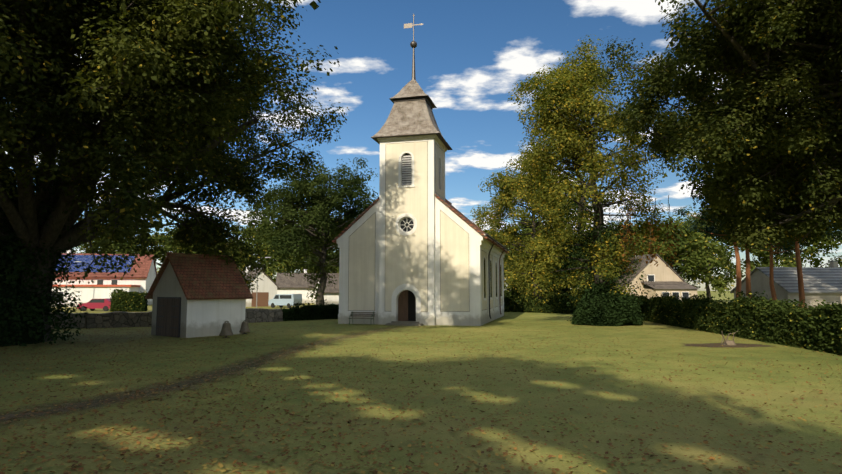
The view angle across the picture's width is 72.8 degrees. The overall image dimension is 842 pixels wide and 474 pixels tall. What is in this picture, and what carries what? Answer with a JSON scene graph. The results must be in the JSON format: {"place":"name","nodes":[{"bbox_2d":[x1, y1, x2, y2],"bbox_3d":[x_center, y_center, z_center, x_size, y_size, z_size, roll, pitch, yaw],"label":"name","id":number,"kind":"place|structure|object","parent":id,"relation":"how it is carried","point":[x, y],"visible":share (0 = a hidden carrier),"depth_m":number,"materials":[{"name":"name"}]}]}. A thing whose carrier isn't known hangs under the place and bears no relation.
{"place":"outdoors","nodes":[
{"label":"outdoors","id":0,"kind":"place"},
{"bbox_2d":[0,326,403,425],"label":"dirt path","id":1,"kind":"structure","parent":0,"point":[122,396],"depth_m":13.78,"materials":[{"name":"brown soil"}]},
{"bbox_2d":[313,278,338,304],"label":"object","id":2,"kind":"structure","parent":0,"point":[331,294],"depth_m":92.24,"materials":[{"name":"white paint"}]},
{"bbox_2d":[379,138,444,320],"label":"church tower walls","id":3,"kind":"structure","parent":0,"point":[431,225],"depth_m":40.13,"materials":[{"name":"white paint"}]},
{"bbox_2d":[385,142,426,310],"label":"tower wall","id":4,"kind":"structure","parent":3,"relation":"attached to","point":[405,259],"depth_m":40.11,"materials":[{"name":"beige paint"}]},
{"bbox_2d":[436,144,443,197],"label":"church tower panel","id":5,"kind":"structure","parent":3,"relation":"attached to","point":[440,153],"depth_m":41.64,"materials":[{"name":"beige paint"}]},
{"bbox_2d":[0,291,841,473],"bbox_3d":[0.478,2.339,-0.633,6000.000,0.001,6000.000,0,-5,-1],"label":"ground","id":6,"kind":"structure","parent":0,"point":[720,426],"depth_m":12.43,"materials":[{"name":"green plant"}]},
{"bbox_2d":[0,257,44,346],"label":"ivy bush","id":7,"kind":"object","parent":6,"relation":"on","point":[26,338],"visible":0.23,"depth_m":25.29,"materials":[{"name":"green plant"}]},
{"bbox_2d":[0,210,86,346],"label":"ivy bush","id":8,"kind":"object","parent":6,"relation":"on","point":[52,299],"visible":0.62,"depth_m":25.58,"materials":[{"name":"green plant"}]},
{"bbox_2d":[77,298,110,310],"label":"red car","id":9,"kind":"object","parent":6,"relation":"on","point":[94,304],"visible":0.67,"depth_m":65.54,"materials":[{"name":"red paint"}]},
{"bbox_2d":[51,250,156,306],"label":"house","id":10,"kind":"structure","parent":6,"relation":"on","point":[142,278],"depth_m":89.56,"materials":[{"name":"brown"}]},
{"bbox_2d":[75,228,162,260],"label":"tree","id":11,"kind":"object","parent":6,"relation":"on","point":[89,251],"depth_m":152.22,"materials":[{"name":"green plant"}]},
{"bbox_2d":[109,289,147,311],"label":"hedge block","id":12,"kind":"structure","parent":6,"relation":"on","point":[117,293],"depth_m":64.24,"materials":[{"name":"green plant"}]},
{"bbox_2d":[117,227,184,272],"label":"tree","id":13,"kind":"object","parent":6,"relation":"on","point":[159,236],"depth_m":144.59,"materials":[{"name":"green plant"}]},
{"bbox_2d":[51,308,282,328],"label":"stone wall","id":14,"kind":"structure","parent":6,"relation":"on","point":[116,319],"depth_m":37.13,"materials":[{"name":"grey stone"}]},
{"bbox_2d":[0,0,348,341],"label":"lime tree","id":15,"kind":"object","parent":6,"relation":"on","point":[123,42],"depth_m":22.45,"materials":[{"name":"green plant"}]},
{"bbox_2d":[0,155,79,285],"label":"ivy trunk","id":16,"kind":"object","parent":15,"relation":"attached to","point":[59,256],"visible":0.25,"depth_m":26.43,"materials":[{"name":"green plant"}]},
{"bbox_2d":[80,0,320,26],"bbox_3d":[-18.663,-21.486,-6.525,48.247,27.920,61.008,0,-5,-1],"label":"tree foliage","id":17,"kind":"object","parent":15,"relation":"attached to","point":[313,5],"visible":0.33,"depth_m":20.93,"materials":[{"name":"green plant"}]},
{"bbox_2d":[145,252,252,337],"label":"shed","id":18,"kind":"structure","parent":6,"relation":"on","point":[194,295],"depth_m":30.13,"materials":[{"name":"paint"}]},
{"bbox_2d":[168,226,254,269],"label":"tree","id":19,"kind":"object","parent":6,"relation":"on","point":[177,250],"depth_m":136.48,"materials":[{"name":"green plant"}]},
{"bbox_2d":[219,321,233,337],"bbox_3d":[-9.875,4.678,28.975,0.706,0.853,0.706,2,-6,-18],"label":"church bell","id":20,"kind":"object","parent":6,"relation":"on","point":[226,330],"visible":1,"depth_m":28.79,"materials":[{"name":"brown metal"}]},
{"bbox_2d":[239,320,249,333],"bbox_3d":[-9.726,4.957,31.463,0.630,0.761,0.630,-3,-6,26],"label":"church bell","id":21,"kind":"object","parent":6,"relation":"on","point":[244,327],"visible":0.92,"depth_m":31.30,"materials":[{"name":"brown metal"}]},
{"bbox_2d":[213,213,297,281],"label":"tree","id":22,"kind":"object","parent":6,"relation":"on","point":[253,231],"depth_m":129.94,"materials":[{"name":"green plant"}]},
{"bbox_2d":[242,266,279,306],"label":"house","id":23,"kind":"structure","parent":6,"relation":"on","point":[268,287],"depth_m":85.01,"materials":[{"name":"brown"}]},
{"bbox_2d":[256,257,270,307],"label":"street lamp","id":24,"kind":"object","parent":6,"relation":"on","point":[257,284],"visible":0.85,"depth_m":78.81,"materials":[{"name":"grey metal"}]},
{"bbox_2d":[268,294,301,307],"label":"van","id":25,"kind":"object","parent":6,"relation":"on","point":[281,300],"visible":0.79,"depth_m":77.83,"materials":[{"name":"white paint"}]},
{"bbox_2d":[258,227,333,282],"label":"tree","id":26,"kind":"object","parent":6,"relation":"on","point":[274,261],"depth_m":121.86,"materials":[{"name":"green plant"}]},
{"bbox_2d":[276,269,338,302],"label":"house","id":27,"kind":"structure","parent":6,"relation":"on","point":[296,284],"depth_m":107.42,"materials":[{"name":"white paint"}]},
{"bbox_2d":[280,299,338,320],"bbox_3d":[-7.835,6.034,47.608,9.084,1.729,1.484,5,-7,-44],"label":"ivy hedge","id":28,"kind":"object","parent":6,"relation":"on","point":[308,306],"depth_m":46.11,"materials":[{"name":"green plant"}]},
{"bbox_2d":[245,157,377,303],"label":"oak tree","id":29,"kind":"object","parent":6,"relation":"on","point":[293,193],"depth_m":69.25,"materials":[{"name":"green plant"}]},
{"bbox_2d":[286,213,345,272],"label":"tree","id":30,"kind":"object","parent":6,"relation":"on","point":[328,250],"depth_m":119.27,"materials":[{"name":"green plant"}]},
{"bbox_2d":[327,249,338,272],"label":"tree","id":31,"kind":"object","parent":6,"relation":"on","point":[337,268],"depth_m":116.03,"materials":[{"name":"green plant"}]},
{"bbox_2d":[348,311,374,324],"bbox_3d":[-4.133,5.665,39.904,1.800,0.931,0.704,-1,-5,14],"label":"park bench","id":32,"kind":"object","parent":6,"relation":"on","point":[353,314],"visible":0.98,"depth_m":40.04,"materials":[{"name":"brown wood"}]},
{"bbox_2d":[332,14,508,325],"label":"church","id":33,"kind":"structure","parent":6,"relation":"on","point":[411,115],"depth_m":40.62,"materials":[{"name":"beige paint"}]},
{"bbox_2d":[0,319,841,473],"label":"fallen leaves","id":34,"kind":"object","parent":6,"relation":"on","point":[489,449],"visible":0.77,"depth_m":10.80,"materials":[{"name":"plant"}]},
{"bbox_2d":[503,231,538,290],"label":"tree","id":35,"kind":"object","parent":6,"relation":"on","point":[514,269],"depth_m":85.55,"materials":[{"name":"green plant"}]},
{"bbox_2d":[507,211,554,247],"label":"tree","id":36,"kind":"object","parent":6,"relation":"on","point":[519,225],"visible":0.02,"depth_m":118.71,"materials":[{"name":"green plant"}]},
{"bbox_2d":[470,146,592,302],"bbox_3d":[13.255,-0.600,64.305,14.173,19.382,14.097,-4,-6,34],"label":"tree","id":37,"kind":"object","parent":6,"relation":"on","point":[504,198],"depth_m":63.20,"materials":[{"name":"green plant"}]},
{"bbox_2d":[504,289,566,311],"bbox_3d":[11.146,7.309,65.408,18.991,2.669,5.496,0,-5,-1],"label":"shrub","id":38,"kind":"object","parent":6,"relation":"on","point":[510,302],"depth_m":63.74,"materials":[{"name":"green plant"}]},
{"bbox_2d":[504,289,582,313],"bbox_3d":[13.129,6.905,61.491,2.173,2.632,17.215,5,-8,-45],"label":"hedge","id":39,"kind":"object","parent":6,"relation":"on","point":[537,305],"depth_m":60.51,"materials":[{"name":"green plant"}]},
{"bbox_2d":[508,34,618,230],"bbox_3d":[11.059,-7.854,42.866,8.754,14.800,8.671,0,-5,-1],"label":"tree","id":40,"kind":"object","parent":6,"relation":"on","point":[587,58],"depth_m":42.48,"materials":[{"name":"green plant"}]},
{"bbox_2d":[524,238,612,294],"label":"tree","id":41,"kind":"object","parent":6,"relation":"on","point":[563,291],"depth_m":80.95,"materials":[{"name":"green plant"}]},
{"bbox_2d":[547,180,653,321],"bbox_3d":[12.657,1.369,41.133,7.405,11.134,6.698,-4,-6,33],"label":"tree","id":42,"kind":"object","parent":6,"relation":"on","point":[611,282],"visible":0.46,"depth_m":40.81,"materials":[{"name":"green plant"}]},
{"bbox_2d":[509,52,696,304],"bbox_3d":[13.213,-3.996,41.454,12.961,20.940,12.493,0,-5,-1],"label":"tree","id":43,"kind":"object","parent":6,"relation":"on","point":[551,154],"depth_m":40.29,"materials":[{"name":"green plant"}]},
{"bbox_2d":[606,208,682,274],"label":"dry lime leaves","id":44,"kind":"object","parent":43,"relation":"attached to","point":[649,243],"visible":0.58,"depth_m":38.35,"materials":[{"name":"green plant"}]},
{"bbox_2d":[571,283,643,325],"bbox_3d":[13.071,4.710,40.172,4.889,3.030,4.336,0,-5,-1],"label":"shrub","id":45,"kind":"object","parent":6,"relation":"on","point":[625,310],"depth_m":38.82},
{"bbox_2d":[575,235,645,288],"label":"tree","id":46,"kind":"object","parent":6,"relation":"on","point":[631,273],"depth_m":86.37,"materials":[{"name":"green plant"}]},
{"bbox_2d":[583,220,658,254],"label":"tree","id":47,"kind":"object","parent":6,"relation":"on","point":[641,241],"visible":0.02,"depth_m":96.11,"materials":[{"name":"green plant"}]},
{"bbox_2d":[613,254,698,299],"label":"beige house","id":48,"kind":"structure","parent":6,"relation":"on","point":[662,277],"depth_m":83.69,"materials":[{"name":"white paint"}]},
{"bbox_2d":[636,215,734,291],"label":"tree","id":49,"kind":"object","parent":6,"relation":"on","point":[697,254],"depth_m":101.50,"materials":[{"name":"green plant"}]},
{"bbox_2d":[672,155,740,297],"bbox_3d":[28.307,-0.676,51.904,9.265,15.804,8.942,0,-5,-1],"label":"pine","id":50,"kind":"object","parent":6,"relation":"on","point":[699,222],"depth_m":52.88,"materials":[{"name":"green plant"}]},
{"bbox_2d":[673,205,767,299],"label":"tree","id":51,"kind":"object","parent":6,"relation":"on","point":[726,263],"depth_m":114.30,"materials":[{"name":"green plant"}]},
{"bbox_2d":[696,172,751,297],"bbox_3d":[30.980,0.400,54.153,9.186,14.094,9.323,0,-5,-1],"label":"pine","id":52,"kind":"object","parent":6,"relation":"on","point":[748,281],"depth_m":54.13,"materials":[{"name":"green plant"}]},
{"bbox_2d":[684,331,769,346],"bbox_3d":[13.216,4.402,24.947,4.188,0.654,2.074,0,-5,-1],"label":"stump with soil","id":53,"kind":"object","parent":6,"relation":"on","point":[727,343],"visible":1,"depth_m":24.71,"materials":[{"name":"brown wood"}]},
{"bbox_2d":[631,290,841,354],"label":"hedge","id":54,"kind":"object","parent":6,"relation":"on","point":[671,308],"depth_m":27.45,"materials":[{"name":"green plant"}]},
{"bbox_2d":[738,239,811,301],"bbox_3d":[37.855,1.289,62.468,9.177,13.928,10.031,0,-5,-1],"label":"pine","id":55,"kind":"object","parent":6,"relation":"on","point":[771,282],"depth_m":61.93,"materials":[{"name":"plant"}]},
{"bbox_2d":[730,261,841,307],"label":"corrugated barn","id":56,"kind":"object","parent":6,"relation":"on","point":[821,284],"visible":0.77,"depth_m":64.59,"materials":[{"name":"grey metal"}]},
{"bbox_2d":[740,230,841,273],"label":"tree","id":57,"kind":"object","parent":6,"relation":"on","point":[765,262],"depth_m":109.50,"materials":[{"name":"green plant"}]},
{"bbox_2d":[779,190,841,307],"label":"pine","id":58,"kind":"object","parent":6,"relation":"on","point":[800,279],"depth_m":50.98,"materials":[{"name":"brown plant"}]},
{"bbox_2d":[339,197,502,314],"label":"church nave walls","id":59,"kind":"structure","parent":0,"point":[474,282],"depth_m":39.91,"materials":[{"name":"white paint"}]},
{"bbox_2d":[2,0,841,290],"label":"sky","id":60,"kind":"structure","parent":0,"point":[469,54],"materials":[{"name":"blue"}]},
{"bbox_2d":[607,185,674,259],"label":"weeping lime twigs","id":61,"kind":"object","parent":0,"point":[644,218],"visible":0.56,"depth_m":38.43,"materials":[{"name":"plant"}]},
{"bbox_2d":[587,0,841,251],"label":"lime tree","id":62,"kind":"object","parent":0,"point":[747,223],"depth_m":24.60,"materials":[{"name":"green plant"}]},
{"bbox_2d":[823,228,841,241],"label":"pine","id":63,"kind":"object","parent":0,"point":[839,233],"depth_m":60.41,"materials":[{"name":"green plant"}]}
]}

